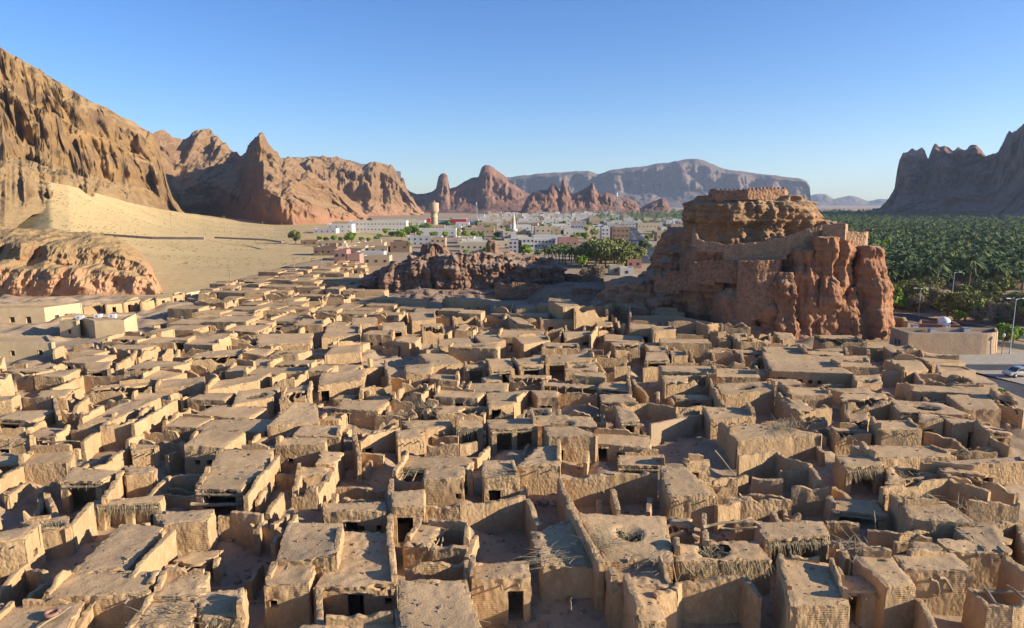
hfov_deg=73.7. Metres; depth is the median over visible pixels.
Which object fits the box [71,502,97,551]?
mud wall
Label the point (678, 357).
mudbrick house
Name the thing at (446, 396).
mudbrick house
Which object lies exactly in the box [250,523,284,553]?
mud wall
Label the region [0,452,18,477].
mudbrick house
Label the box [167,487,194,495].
mud wall
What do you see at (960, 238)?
leafy tree
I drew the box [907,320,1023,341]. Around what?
road verge
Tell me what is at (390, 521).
mud wall
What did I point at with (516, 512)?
mud wall
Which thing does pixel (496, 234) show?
leafy tree
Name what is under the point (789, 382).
mudbrick house
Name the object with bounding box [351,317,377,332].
mudbrick house
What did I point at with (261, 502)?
mud wall
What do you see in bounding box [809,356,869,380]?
mudbrick house
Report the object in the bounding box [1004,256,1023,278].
date palm
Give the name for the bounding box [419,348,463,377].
mudbrick house
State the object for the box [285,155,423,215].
ridge hill
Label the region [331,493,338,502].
mud wall
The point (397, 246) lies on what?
town building
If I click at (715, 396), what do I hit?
mud wall
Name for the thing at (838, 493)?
mud wall
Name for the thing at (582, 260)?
leafy tree
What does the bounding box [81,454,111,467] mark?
mud wall
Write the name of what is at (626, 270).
town building
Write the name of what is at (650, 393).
mud wall
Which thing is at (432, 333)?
mudbrick house
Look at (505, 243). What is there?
town building
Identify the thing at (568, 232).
town building
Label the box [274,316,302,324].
mudbrick house
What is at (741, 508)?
mud wall
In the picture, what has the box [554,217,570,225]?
town building
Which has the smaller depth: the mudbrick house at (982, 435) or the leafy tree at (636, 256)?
the mudbrick house at (982, 435)
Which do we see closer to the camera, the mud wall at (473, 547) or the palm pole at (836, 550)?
the palm pole at (836, 550)
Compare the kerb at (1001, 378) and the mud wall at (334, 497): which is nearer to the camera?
the mud wall at (334, 497)
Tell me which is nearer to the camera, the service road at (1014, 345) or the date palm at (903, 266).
the service road at (1014, 345)
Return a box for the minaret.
[510,213,516,238]
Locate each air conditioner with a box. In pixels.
[75,315,83,319]
[94,314,102,317]
[108,314,116,317]
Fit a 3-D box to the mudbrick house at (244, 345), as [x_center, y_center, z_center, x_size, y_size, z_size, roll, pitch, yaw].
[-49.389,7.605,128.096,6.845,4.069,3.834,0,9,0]
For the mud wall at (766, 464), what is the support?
on the ground
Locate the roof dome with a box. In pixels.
[937,317,950,323]
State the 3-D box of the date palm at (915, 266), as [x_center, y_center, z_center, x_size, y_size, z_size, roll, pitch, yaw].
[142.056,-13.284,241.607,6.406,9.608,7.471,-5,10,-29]
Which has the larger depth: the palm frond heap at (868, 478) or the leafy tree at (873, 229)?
the leafy tree at (873, 229)
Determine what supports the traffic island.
on the ground
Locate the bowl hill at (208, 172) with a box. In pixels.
[153,128,371,224]
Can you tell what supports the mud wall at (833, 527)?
on the ground
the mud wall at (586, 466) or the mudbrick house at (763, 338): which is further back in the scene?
the mudbrick house at (763, 338)
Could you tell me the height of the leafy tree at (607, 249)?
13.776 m
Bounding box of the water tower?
[429,200,438,224]
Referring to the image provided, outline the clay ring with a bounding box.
[42,608,60,618]
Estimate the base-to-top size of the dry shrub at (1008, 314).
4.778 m
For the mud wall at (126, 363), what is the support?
on the ground
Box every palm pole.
[37,606,70,627]
[42,440,80,442]
[537,418,569,422]
[682,561,693,577]
[703,517,751,527]
[715,450,735,475]
[721,526,756,529]
[835,546,879,551]
[929,577,939,596]
[937,576,952,591]
[975,589,1023,593]
[983,588,999,604]
[1006,585,1023,599]
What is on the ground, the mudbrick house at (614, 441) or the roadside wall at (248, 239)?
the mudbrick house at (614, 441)
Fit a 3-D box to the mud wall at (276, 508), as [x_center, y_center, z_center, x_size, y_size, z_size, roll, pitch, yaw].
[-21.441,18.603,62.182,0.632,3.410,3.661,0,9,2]
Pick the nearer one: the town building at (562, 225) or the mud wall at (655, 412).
the mud wall at (655, 412)
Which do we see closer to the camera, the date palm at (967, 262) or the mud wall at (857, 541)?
the mud wall at (857, 541)
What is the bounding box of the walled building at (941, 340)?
[889,327,997,353]
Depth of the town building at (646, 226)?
783.95 m
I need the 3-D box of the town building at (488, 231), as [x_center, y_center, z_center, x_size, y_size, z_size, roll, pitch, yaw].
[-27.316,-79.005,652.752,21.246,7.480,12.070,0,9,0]
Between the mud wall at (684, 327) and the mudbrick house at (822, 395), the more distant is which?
the mud wall at (684, 327)
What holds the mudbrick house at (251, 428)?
on the ground
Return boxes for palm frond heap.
[126,587,231,624]
[378,461,441,479]
[411,396,446,416]
[481,604,540,627]
[484,464,540,481]
[514,540,584,570]
[572,522,634,563]
[614,545,694,580]
[769,414,821,437]
[832,526,893,561]
[853,475,882,486]
[892,485,943,511]
[939,495,989,532]
[951,448,988,458]
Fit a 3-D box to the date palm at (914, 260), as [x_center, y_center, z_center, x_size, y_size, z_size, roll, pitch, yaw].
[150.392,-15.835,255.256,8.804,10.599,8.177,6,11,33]
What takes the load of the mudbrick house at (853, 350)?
on the ground
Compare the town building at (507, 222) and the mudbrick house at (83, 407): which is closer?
the mudbrick house at (83, 407)
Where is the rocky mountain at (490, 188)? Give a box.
[400,165,529,212]
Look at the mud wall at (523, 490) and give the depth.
67.06 m
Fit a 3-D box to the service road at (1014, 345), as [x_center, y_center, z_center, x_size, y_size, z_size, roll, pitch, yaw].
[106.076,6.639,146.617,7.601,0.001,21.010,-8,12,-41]
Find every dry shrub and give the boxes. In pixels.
[578,267,589,275]
[587,262,605,278]
[904,293,929,311]
[926,285,941,289]
[927,287,946,299]
[929,296,936,307]
[947,281,963,292]
[967,306,996,322]
[984,298,998,306]
[991,302,1020,322]
[996,307,1022,323]
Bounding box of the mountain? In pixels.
[0,47,183,227]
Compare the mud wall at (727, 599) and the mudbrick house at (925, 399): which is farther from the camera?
the mudbrick house at (925, 399)
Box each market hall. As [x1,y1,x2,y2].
[438,220,451,225]
[452,219,466,223]
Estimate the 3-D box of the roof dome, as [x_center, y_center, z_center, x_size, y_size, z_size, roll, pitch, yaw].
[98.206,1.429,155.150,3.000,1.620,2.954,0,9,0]
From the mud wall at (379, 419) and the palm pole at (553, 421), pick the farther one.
the mud wall at (379, 419)
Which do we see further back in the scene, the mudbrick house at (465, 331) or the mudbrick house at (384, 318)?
the mudbrick house at (384, 318)
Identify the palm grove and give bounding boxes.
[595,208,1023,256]
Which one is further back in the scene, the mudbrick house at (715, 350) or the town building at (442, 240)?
the town building at (442, 240)
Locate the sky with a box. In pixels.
[0,0,1023,200]
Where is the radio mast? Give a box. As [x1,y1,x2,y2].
[615,192,618,223]
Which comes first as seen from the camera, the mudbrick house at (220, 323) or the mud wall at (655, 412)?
the mud wall at (655, 412)
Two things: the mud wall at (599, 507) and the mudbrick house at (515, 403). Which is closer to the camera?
the mud wall at (599, 507)
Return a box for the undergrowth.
[594,211,1017,279]
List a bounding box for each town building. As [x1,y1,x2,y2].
[301,240,318,244]
[313,228,338,232]
[313,243,342,255]
[317,240,345,245]
[327,224,354,232]
[332,221,347,223]
[334,249,350,262]
[338,243,350,247]
[341,248,364,252]
[346,253,363,262]
[348,221,408,231]
[353,245,368,250]
[356,239,386,249]
[356,251,386,254]
[364,255,391,265]
[369,246,389,252]
[382,240,403,245]
[390,241,411,251]
[398,220,425,225]
[406,235,442,245]
[419,228,456,236]
[430,237,446,246]
[432,225,445,227]
[446,224,461,230]
[456,222,469,226]
[458,236,475,243]
[460,242,486,251]
[462,237,485,241]
[468,217,478,224]
[472,227,494,235]
[478,222,497,229]
[480,217,488,220]
[486,239,508,246]
[489,217,502,222]
[492,218,500,224]
[502,228,530,239]
[503,219,516,226]
[509,239,521,252]
[510,224,530,230]
[516,223,538,231]
[518,218,527,220]
[518,237,533,252]
[528,217,538,221]
[531,235,567,242]
[534,224,550,234]
[534,238,554,247]
[541,219,554,223]
[551,224,565,227]
[551,227,560,234]
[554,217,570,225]
[557,237,578,246]
[563,229,584,236]
[572,221,585,225]
[572,223,583,228]
[574,216,587,223]
[588,216,599,224]
[600,227,609,238]
[607,224,620,226]
[608,264,622,274]
[610,227,628,241]
[619,266,633,275]
[621,221,634,225]
[622,217,632,221]
[624,258,641,267]
[635,223,660,229]
[652,230,665,233]
[654,232,662,240]
[657,225,667,229]
[663,219,677,223]
[667,222,682,226]
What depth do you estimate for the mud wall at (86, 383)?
105.83 m
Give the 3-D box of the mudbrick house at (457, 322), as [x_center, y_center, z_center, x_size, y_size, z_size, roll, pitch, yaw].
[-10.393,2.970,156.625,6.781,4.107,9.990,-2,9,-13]
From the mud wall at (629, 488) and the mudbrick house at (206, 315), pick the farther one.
the mudbrick house at (206, 315)
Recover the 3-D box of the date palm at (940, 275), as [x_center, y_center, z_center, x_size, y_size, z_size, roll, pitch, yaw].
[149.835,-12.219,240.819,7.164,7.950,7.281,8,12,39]
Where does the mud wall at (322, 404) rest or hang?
on the ground
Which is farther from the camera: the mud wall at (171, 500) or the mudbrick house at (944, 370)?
the mudbrick house at (944, 370)
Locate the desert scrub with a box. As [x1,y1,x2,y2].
[20,183,404,271]
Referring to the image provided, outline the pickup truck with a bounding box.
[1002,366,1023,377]
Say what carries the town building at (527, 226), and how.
on the ground
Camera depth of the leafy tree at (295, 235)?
504.54 m
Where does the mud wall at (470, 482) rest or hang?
on the ground
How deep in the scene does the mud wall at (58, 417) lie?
87.22 m
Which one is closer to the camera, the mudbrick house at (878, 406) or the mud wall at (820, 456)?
the mud wall at (820, 456)
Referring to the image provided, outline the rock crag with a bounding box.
[361,239,566,301]
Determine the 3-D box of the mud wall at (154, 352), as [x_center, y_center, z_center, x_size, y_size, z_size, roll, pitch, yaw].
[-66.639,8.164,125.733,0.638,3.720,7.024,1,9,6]
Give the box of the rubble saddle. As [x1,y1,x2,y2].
[521,281,606,305]
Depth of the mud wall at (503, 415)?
90.09 m
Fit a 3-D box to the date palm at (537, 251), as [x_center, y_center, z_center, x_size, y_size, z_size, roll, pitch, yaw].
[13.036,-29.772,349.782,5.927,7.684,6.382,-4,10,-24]
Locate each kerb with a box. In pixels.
[966,363,1023,363]
[976,372,1023,384]
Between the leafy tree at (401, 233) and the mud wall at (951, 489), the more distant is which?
the leafy tree at (401, 233)
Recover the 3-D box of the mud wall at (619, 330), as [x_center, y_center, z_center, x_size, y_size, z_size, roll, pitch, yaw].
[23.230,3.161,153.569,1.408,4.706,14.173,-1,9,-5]
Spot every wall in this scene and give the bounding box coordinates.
[0,376,18,394]
[0,466,24,491]
[0,483,33,510]
[13,363,27,368]
[23,395,52,410]
[34,479,61,509]
[34,491,58,517]
[38,384,58,392]
[50,374,138,392]
[52,343,130,363]
[53,397,61,426]
[70,428,99,448]
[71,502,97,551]
[73,448,81,461]
[74,387,83,401]
[75,604,94,627]
[80,431,102,460]
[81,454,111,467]
[92,446,131,470]
[99,233,204,239]
[101,470,125,527]
[107,350,138,375]
[125,592,154,627]
[129,529,177,577]
[131,399,177,435]
[136,346,162,363]
[146,491,195,509]
[148,474,201,495]
[153,324,165,329]
[161,348,173,360]
[165,451,184,475]
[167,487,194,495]
[179,407,190,415]
[180,394,195,412]
[183,408,199,413]
[186,291,199,296]
[213,557,226,585]
[214,237,282,242]
[218,510,263,546]
[231,345,237,349]
[243,455,280,511]
[246,564,264,599]
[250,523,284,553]
[253,520,267,556]
[255,487,268,512]
[265,492,285,524]
[270,507,293,539]
[270,514,298,560]
[275,473,295,490]
[312,356,323,359]
[315,587,323,623]
[317,402,326,407]
[318,334,323,347]
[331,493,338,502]
[336,486,384,499]
[341,497,370,502]
[344,427,351,436]
[344,450,384,469]
[352,426,361,485]
[358,427,399,452]
[359,366,384,399]
[360,384,392,399]
[362,460,372,479]
[366,385,374,399]
[368,358,372,367]
[375,415,409,429]
[381,376,410,392]
[382,346,398,356]
[384,360,391,384]
[386,478,393,556]
[389,340,410,356]
[405,560,470,590]
[426,441,477,456]
[426,495,541,543]
[432,435,458,445]
[446,330,452,338]
[461,381,465,388]
[464,535,479,561]
[467,469,473,497]
[470,361,482,364]
[474,446,490,470]
[479,327,489,330]
[495,411,512,419]
[519,484,527,498]
[521,410,526,417]
[521,444,529,457]
[551,380,571,383]
[557,471,657,506]
[557,476,578,521]
[563,273,603,282]
[565,505,604,610]
[572,288,603,295]
[583,450,589,475]
[588,349,602,355]
[589,326,597,348]
[594,351,610,357]
[596,499,602,513]
[606,302,630,334]
[609,314,625,334]
[610,489,620,514]
[613,366,630,381]
[613,379,648,403]
[620,402,701,422]
[630,315,712,325]
[640,423,645,434]
[642,366,657,381]
[643,388,655,397]
[646,497,653,515]
[649,414,701,446]
[652,574,761,627]
[656,391,659,403]
[667,397,674,406]
[668,321,710,339]
[699,513,708,556]
[700,478,737,496]
[706,322,724,330]
[708,378,724,406]
[709,331,764,352]
[710,363,729,367]
[712,475,748,494]
[712,485,718,492]
[713,347,727,351]
[713,497,791,532]
[715,496,751,504]
[733,520,761,541]
[736,451,821,488]
[739,493,783,500]
[748,356,760,368]
[751,477,782,496]
[762,420,785,426]
[769,511,781,521]
[774,391,800,418]
[779,469,807,491]
[782,509,789,521]
[788,512,800,521]
[791,485,828,515]
[812,429,826,445]
[816,384,843,388]
[816,445,824,466]
[825,520,859,538]
[831,487,850,499]
[833,542,848,575]
[854,534,866,554]
[866,529,929,550]
[879,478,990,514]
[882,370,922,387]
[892,541,908,556]
[894,316,907,327]
[912,598,936,627]
[919,598,932,611]
[923,431,968,459]
[937,467,1018,504]
[945,449,997,459]
[947,550,999,588]
[961,587,1023,627]
[966,499,1019,521]
[976,446,997,451]
[990,438,1012,457]
[996,555,1023,604]
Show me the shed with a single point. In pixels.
(927, 323)
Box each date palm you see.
[406,242,412,253]
[533,249,540,255]
[540,246,550,257]
[543,244,558,256]
[555,245,563,263]
[557,244,571,264]
[565,246,575,263]
[884,252,895,261]
[887,261,902,281]
[887,267,903,280]
[892,246,911,257]
[894,250,918,280]
[894,261,912,279]
[904,258,923,277]
[905,263,924,278]
[911,261,941,278]
[914,270,934,279]
[919,250,940,261]
[926,257,952,276]
[930,270,947,281]
[931,250,966,282]
[944,255,972,280]
[944,272,954,283]
[946,260,969,281]
[951,262,969,282]
[956,271,968,283]
[957,254,988,285]
[959,254,978,284]
[969,244,992,256]
[969,270,982,282]
[972,255,997,280]
[972,266,990,280]
[981,246,997,258]
[983,258,1009,276]
[986,270,994,278]
[990,263,1014,276]
[996,251,1021,263]
[998,264,1023,279]
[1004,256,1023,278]
[1007,247,1023,258]
[1009,248,1023,263]
[1015,270,1023,289]
[1015,272,1023,290]
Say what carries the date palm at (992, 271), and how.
on the ground
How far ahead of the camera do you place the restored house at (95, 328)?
151.57 m
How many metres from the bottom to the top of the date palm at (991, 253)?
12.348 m
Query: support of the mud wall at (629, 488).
on the ground
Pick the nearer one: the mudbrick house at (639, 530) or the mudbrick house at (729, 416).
the mudbrick house at (639, 530)
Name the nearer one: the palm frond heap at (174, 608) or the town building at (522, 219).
the palm frond heap at (174, 608)
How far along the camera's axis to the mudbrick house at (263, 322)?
154.65 m
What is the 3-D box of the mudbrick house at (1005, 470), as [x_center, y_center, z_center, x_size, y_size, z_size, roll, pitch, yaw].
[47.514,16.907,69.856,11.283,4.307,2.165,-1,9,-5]
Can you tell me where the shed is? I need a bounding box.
[918,320,960,327]
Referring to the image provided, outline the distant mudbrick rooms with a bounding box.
[167,260,547,323]
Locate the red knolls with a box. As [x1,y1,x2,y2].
[520,179,669,213]
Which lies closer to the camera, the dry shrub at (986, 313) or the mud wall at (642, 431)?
the mud wall at (642, 431)
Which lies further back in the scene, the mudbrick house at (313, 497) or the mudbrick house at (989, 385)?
the mudbrick house at (989, 385)
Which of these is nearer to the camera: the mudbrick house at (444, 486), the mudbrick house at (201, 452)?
the mudbrick house at (444, 486)
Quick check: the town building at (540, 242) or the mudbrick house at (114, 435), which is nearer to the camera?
the mudbrick house at (114, 435)
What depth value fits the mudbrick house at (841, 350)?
126.78 m
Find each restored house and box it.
[0,302,82,323]
[0,335,55,360]
[59,317,81,337]
[80,314,137,338]
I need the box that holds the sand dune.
[16,182,415,296]
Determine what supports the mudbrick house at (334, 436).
on the ground
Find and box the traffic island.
[976,370,1023,383]
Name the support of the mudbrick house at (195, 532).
on the ground
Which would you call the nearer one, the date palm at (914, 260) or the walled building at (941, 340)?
the walled building at (941, 340)
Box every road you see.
[629,227,653,262]
[893,312,1023,338]
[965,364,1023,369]
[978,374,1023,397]
[997,341,1023,349]
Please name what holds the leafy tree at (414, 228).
on the ground
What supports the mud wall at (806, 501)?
on the ground
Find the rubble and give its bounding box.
[0,322,1019,627]
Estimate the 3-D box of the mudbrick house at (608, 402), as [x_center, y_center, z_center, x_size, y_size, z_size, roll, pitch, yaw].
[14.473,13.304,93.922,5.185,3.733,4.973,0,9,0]
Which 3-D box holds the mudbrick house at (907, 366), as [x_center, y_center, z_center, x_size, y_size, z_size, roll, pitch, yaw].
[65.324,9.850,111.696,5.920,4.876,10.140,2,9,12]
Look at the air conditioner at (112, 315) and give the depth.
155.94 m
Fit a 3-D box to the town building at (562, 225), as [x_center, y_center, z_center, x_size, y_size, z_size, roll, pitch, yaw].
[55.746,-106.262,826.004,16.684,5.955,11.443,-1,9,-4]
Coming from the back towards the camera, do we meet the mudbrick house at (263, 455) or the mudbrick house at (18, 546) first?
the mudbrick house at (263, 455)
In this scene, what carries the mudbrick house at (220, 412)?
on the ground
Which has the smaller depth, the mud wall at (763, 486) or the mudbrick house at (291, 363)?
the mud wall at (763, 486)
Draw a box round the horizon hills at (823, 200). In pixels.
[811,194,887,205]
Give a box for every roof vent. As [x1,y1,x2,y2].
[928,328,936,332]
[942,324,950,327]
[961,327,970,331]
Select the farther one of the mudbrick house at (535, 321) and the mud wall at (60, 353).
the mudbrick house at (535, 321)
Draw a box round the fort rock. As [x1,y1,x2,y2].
[587,195,895,340]
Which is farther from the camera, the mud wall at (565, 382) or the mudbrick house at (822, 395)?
the mud wall at (565, 382)
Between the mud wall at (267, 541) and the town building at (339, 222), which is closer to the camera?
the mud wall at (267, 541)
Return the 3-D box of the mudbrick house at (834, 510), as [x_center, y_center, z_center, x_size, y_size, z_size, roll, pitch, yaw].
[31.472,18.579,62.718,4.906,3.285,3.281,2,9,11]
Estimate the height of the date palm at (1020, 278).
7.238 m
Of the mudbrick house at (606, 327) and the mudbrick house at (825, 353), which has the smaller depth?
the mudbrick house at (825, 353)
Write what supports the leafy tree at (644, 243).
on the ground
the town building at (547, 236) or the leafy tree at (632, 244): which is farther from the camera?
the town building at (547, 236)
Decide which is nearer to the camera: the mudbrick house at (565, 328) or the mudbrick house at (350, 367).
the mudbrick house at (350, 367)
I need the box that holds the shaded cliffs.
[869,124,1023,218]
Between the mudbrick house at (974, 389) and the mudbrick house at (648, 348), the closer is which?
the mudbrick house at (974, 389)
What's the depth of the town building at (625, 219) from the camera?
992.47 m
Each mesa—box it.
[281,156,400,178]
[506,159,811,207]
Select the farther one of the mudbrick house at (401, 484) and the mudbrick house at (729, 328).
the mudbrick house at (729, 328)
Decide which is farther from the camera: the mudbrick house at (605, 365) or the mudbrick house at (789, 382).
the mudbrick house at (605, 365)
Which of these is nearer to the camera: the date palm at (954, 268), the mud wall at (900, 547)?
the mud wall at (900, 547)
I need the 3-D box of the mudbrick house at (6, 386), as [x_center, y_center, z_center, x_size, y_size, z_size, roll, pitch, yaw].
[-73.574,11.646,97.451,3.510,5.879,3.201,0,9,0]
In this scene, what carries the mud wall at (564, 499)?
on the ground
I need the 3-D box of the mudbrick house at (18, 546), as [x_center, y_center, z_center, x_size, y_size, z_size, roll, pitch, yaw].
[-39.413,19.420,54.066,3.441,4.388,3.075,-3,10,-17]
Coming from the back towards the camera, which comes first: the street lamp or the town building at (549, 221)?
the town building at (549, 221)
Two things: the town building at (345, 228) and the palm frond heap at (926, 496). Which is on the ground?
the town building at (345, 228)
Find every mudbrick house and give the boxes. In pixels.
[0,356,6,369]
[0,368,57,390]
[0,374,14,395]
[0,394,22,413]
[0,410,54,430]
[0,420,46,434]
[0,427,35,454]
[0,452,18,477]
[0,523,46,584]
[0,562,52,610]
[0,598,84,627]
[18,444,75,485]
[19,511,74,561]
[31,424,76,444]
[34,369,80,391]
[35,363,67,369]
[37,389,75,410]
[42,569,160,627]
[60,467,117,513]
[61,397,129,425]
[62,354,116,375]
[66,348,109,359]
[71,524,165,573]
[77,397,162,429]
[83,302,104,314]
[84,361,112,375]
[89,378,153,404]
[93,495,165,530]
[100,405,150,450]
[101,331,148,348]
[104,301,123,313]
[111,344,156,356]
[121,466,157,497]
[122,297,140,312]
[123,599,197,627]
[124,360,191,378]
[125,430,198,460]
[130,443,160,467]
[131,390,181,410]
[135,334,183,352]
[139,297,155,310]
[141,366,186,392]
[144,328,174,336]
[150,509,217,557]
[153,567,210,599]
[155,295,171,305]
[155,376,205,396]
[161,348,208,361]
[162,411,213,442]
[164,325,211,337]
[165,549,223,576]
[167,316,193,322]
[167,316,217,326]
[170,291,185,301]
[173,335,234,348]
[182,347,248,372]
[184,335,231,352]
[184,364,229,384]
[184,429,246,474]
[187,314,231,319]
[187,393,235,410]
[190,466,265,510]
[192,309,232,316]
[192,326,223,335]
[193,587,249,627]
[195,418,274,444]
[197,405,269,419]
[204,372,272,407]
[205,316,259,329]
[211,442,273,466]
[213,330,237,337]
[221,309,259,315]
[224,323,272,335]
[225,358,256,379]
[231,335,255,345]
[231,387,280,418]
[235,342,259,349]
[242,345,273,360]
[247,363,308,376]
[248,431,293,456]
[249,319,276,326]
[252,315,280,324]
[253,310,287,318]
[255,333,314,350]
[255,357,283,367]
[259,327,304,333]
[263,561,316,627]
[267,358,323,367]
[267,395,319,437]
[269,345,311,359]
[270,370,308,392]
[273,345,289,352]
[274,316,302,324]
[275,325,291,331]
[275,435,327,473]
[276,521,344,602]
[279,381,313,412]
[280,310,311,324]
[292,317,331,340]
[292,425,343,452]
[292,471,335,511]
[296,463,326,488]
[299,608,398,627]
[303,312,341,321]
[308,360,337,391]
[312,348,328,358]
[313,525,397,623]
[315,450,345,487]
[318,369,367,403]
[319,412,347,430]
[321,323,362,348]
[322,364,362,371]
[322,501,386,532]
[324,341,362,364]
[325,321,351,328]
[327,338,369,351]
[333,395,358,406]
[335,399,390,428]
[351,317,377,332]
[353,314,366,317]
[356,419,398,452]
[362,330,394,351]
[369,394,391,400]
[374,311,405,323]
[378,322,382,329]
[382,322,405,335]
[385,398,437,420]
[391,489,425,544]
[392,383,427,398]
[392,452,475,491]
[395,429,424,463]
[396,335,421,355]
[396,383,435,419]
[397,579,481,627]
[401,419,453,452]
[402,517,470,570]
[404,363,433,386]
[409,311,435,333]
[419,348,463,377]
[420,323,445,343]
[423,466,465,506]
[430,371,459,387]
[433,385,485,406]
[435,405,487,429]
[436,315,451,325]
[437,336,472,353]
[442,296,489,312]
[448,343,500,363]
[452,316,482,333]
[454,325,477,340]
[455,416,483,450]
[457,309,484,321]
[463,361,486,382]
[466,381,508,392]
[468,554,531,626]
[474,334,505,358]
[477,330,497,334]
[481,369,502,382]
[481,460,519,502]
[483,316,503,328]
[485,358,514,375]
[486,390,529,419]
[486,410,537,455]
[498,328,545,350]
[501,313,541,328]
[506,316,534,328]
[506,370,550,391]
[512,355,543,374]
[513,333,549,358]
[517,312,548,318]
[517,439,561,494]
[525,407,551,416]
[530,390,558,411]
[530,519,596,601]
[536,415,596,437]
[540,318,572,331]
[540,380,597,406]
[541,342,579,354]
[542,422,598,464]
[544,351,593,374]
[545,328,563,342]
[548,298,580,327]
[557,409,605,427]
[562,331,591,345]
[564,325,585,331]
[564,361,597,380]
[572,372,606,385]
[573,305,607,330]
[577,512,672,581]
[587,428,650,462]
[592,356,626,382]
[595,321,614,342]
[597,378,631,404]
[599,394,638,421]
[604,333,643,352]
[604,556,674,627]
[610,342,658,359]
[613,406,639,433]
[614,350,631,367]
[617,449,664,473]
[620,342,639,364]
[622,573,666,627]
[629,320,655,342]
[644,344,667,360]
[644,351,669,367]
[650,325,675,342]
[651,307,684,316]
[658,362,716,392]
[658,466,714,529]
[659,334,711,356]
[661,372,708,402]
[666,516,694,545]
[669,349,688,363]
[670,347,694,362]
[671,394,711,407]
[672,537,775,595]
[675,408,699,434]
[682,453,710,482]
[689,351,715,365]
[702,402,755,439]
[705,349,723,352]
[711,351,745,369]
[715,331,730,348]
[715,365,760,383]
[715,381,773,414]
[717,422,821,469]
[719,322,750,337]
[732,349,762,367]
[733,333,746,348]
[745,366,768,381]
[747,333,771,343]
[754,520,832,576]
[761,343,807,354]
[761,352,854,387]
[766,378,805,397]
[772,332,794,346]
[772,553,849,627]
[777,381,832,408]
[780,399,831,428]
[798,415,828,441]
[807,351,844,356]
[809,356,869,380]
[813,335,866,348]
[814,348,844,354]
[823,496,887,529]
[826,422,871,454]
[827,388,874,404]
[830,359,878,375]
[832,454,884,494]
[837,566,877,626]
[838,393,890,421]
[844,345,870,360]
[844,407,870,431]
[848,547,915,627]
[850,441,956,485]
[852,374,882,392]
[864,338,893,360]
[869,416,921,445]
[882,345,913,361]
[883,354,928,383]
[884,467,940,486]
[888,490,938,531]
[889,399,971,423]
[893,548,972,616]
[895,382,971,401]
[896,348,939,356]
[896,497,978,542]
[908,534,942,550]
[915,354,965,372]
[917,411,942,445]
[919,373,983,386]
[920,456,1023,486]
[922,397,947,405]
[935,364,975,380]
[936,538,978,555]
[940,415,990,448]
[945,394,1000,427]
[948,383,1000,393]
[953,519,1023,574]
[968,419,1011,450]
[975,382,997,389]
[989,387,1023,428]
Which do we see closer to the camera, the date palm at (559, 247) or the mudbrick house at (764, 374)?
the mudbrick house at (764, 374)
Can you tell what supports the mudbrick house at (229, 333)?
on the ground
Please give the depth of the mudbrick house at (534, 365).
113.58 m
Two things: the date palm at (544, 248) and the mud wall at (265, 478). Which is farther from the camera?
the date palm at (544, 248)
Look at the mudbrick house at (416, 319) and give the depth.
157.14 m
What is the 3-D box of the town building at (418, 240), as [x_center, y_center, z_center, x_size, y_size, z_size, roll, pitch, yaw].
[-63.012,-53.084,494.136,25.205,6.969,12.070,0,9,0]
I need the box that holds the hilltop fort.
[653,187,867,319]
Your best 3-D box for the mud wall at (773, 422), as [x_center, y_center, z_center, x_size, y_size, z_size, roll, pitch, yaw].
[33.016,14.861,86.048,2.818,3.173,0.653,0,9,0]
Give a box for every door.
[349,595,360,615]
[398,523,409,541]
[489,492,496,500]
[967,434,970,447]
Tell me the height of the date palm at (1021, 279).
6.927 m
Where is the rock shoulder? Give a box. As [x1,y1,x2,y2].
[0,226,163,296]
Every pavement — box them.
[637,230,654,246]
[941,349,1023,362]
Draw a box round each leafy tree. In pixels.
[287,229,301,243]
[345,231,356,242]
[395,229,406,238]
[404,226,411,234]
[410,225,419,234]
[493,232,500,236]
[519,244,532,253]
[573,243,589,264]
[575,254,587,267]
[579,240,605,263]
[580,232,588,240]
[592,240,620,267]
[595,237,609,261]
[610,237,624,260]
[614,246,633,264]
[623,241,637,247]
[629,249,640,258]
[632,246,647,257]
[638,240,649,247]
[868,226,881,233]
[874,239,893,247]
[891,253,916,262]
[892,280,907,291]
[892,283,903,304]
[897,298,910,310]
[901,283,929,297]
[903,278,925,285]
[903,281,928,298]
[904,225,916,232]
[918,250,941,258]
[922,276,943,287]
[931,290,958,316]
[948,235,964,241]
[950,290,989,320]
[950,310,967,323]
[952,239,974,249]
[957,284,980,294]
[962,234,986,248]
[964,249,978,254]
[970,280,985,289]
[976,280,1003,297]
[981,292,1000,303]
[986,275,1017,296]
[992,322,1020,346]
[1003,291,1023,302]
[1008,294,1023,316]
[1009,329,1023,343]
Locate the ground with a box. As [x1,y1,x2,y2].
[0,206,1023,627]
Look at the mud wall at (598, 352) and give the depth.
130.25 m
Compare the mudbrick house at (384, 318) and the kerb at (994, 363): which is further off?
the mudbrick house at (384, 318)
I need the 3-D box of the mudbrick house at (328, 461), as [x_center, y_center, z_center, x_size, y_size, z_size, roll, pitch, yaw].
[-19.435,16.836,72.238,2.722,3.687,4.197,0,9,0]
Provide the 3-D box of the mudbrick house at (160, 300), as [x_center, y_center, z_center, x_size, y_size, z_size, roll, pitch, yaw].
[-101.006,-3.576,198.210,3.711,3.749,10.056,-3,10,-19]
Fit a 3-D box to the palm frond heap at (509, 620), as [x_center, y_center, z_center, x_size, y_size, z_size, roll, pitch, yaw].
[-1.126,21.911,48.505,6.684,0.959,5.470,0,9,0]
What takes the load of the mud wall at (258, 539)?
on the ground
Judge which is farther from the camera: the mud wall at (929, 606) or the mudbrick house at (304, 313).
the mudbrick house at (304, 313)
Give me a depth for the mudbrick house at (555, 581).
51.43 m
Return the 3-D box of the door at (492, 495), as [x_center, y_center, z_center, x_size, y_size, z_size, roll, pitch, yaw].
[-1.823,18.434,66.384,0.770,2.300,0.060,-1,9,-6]
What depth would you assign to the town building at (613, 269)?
290.94 m

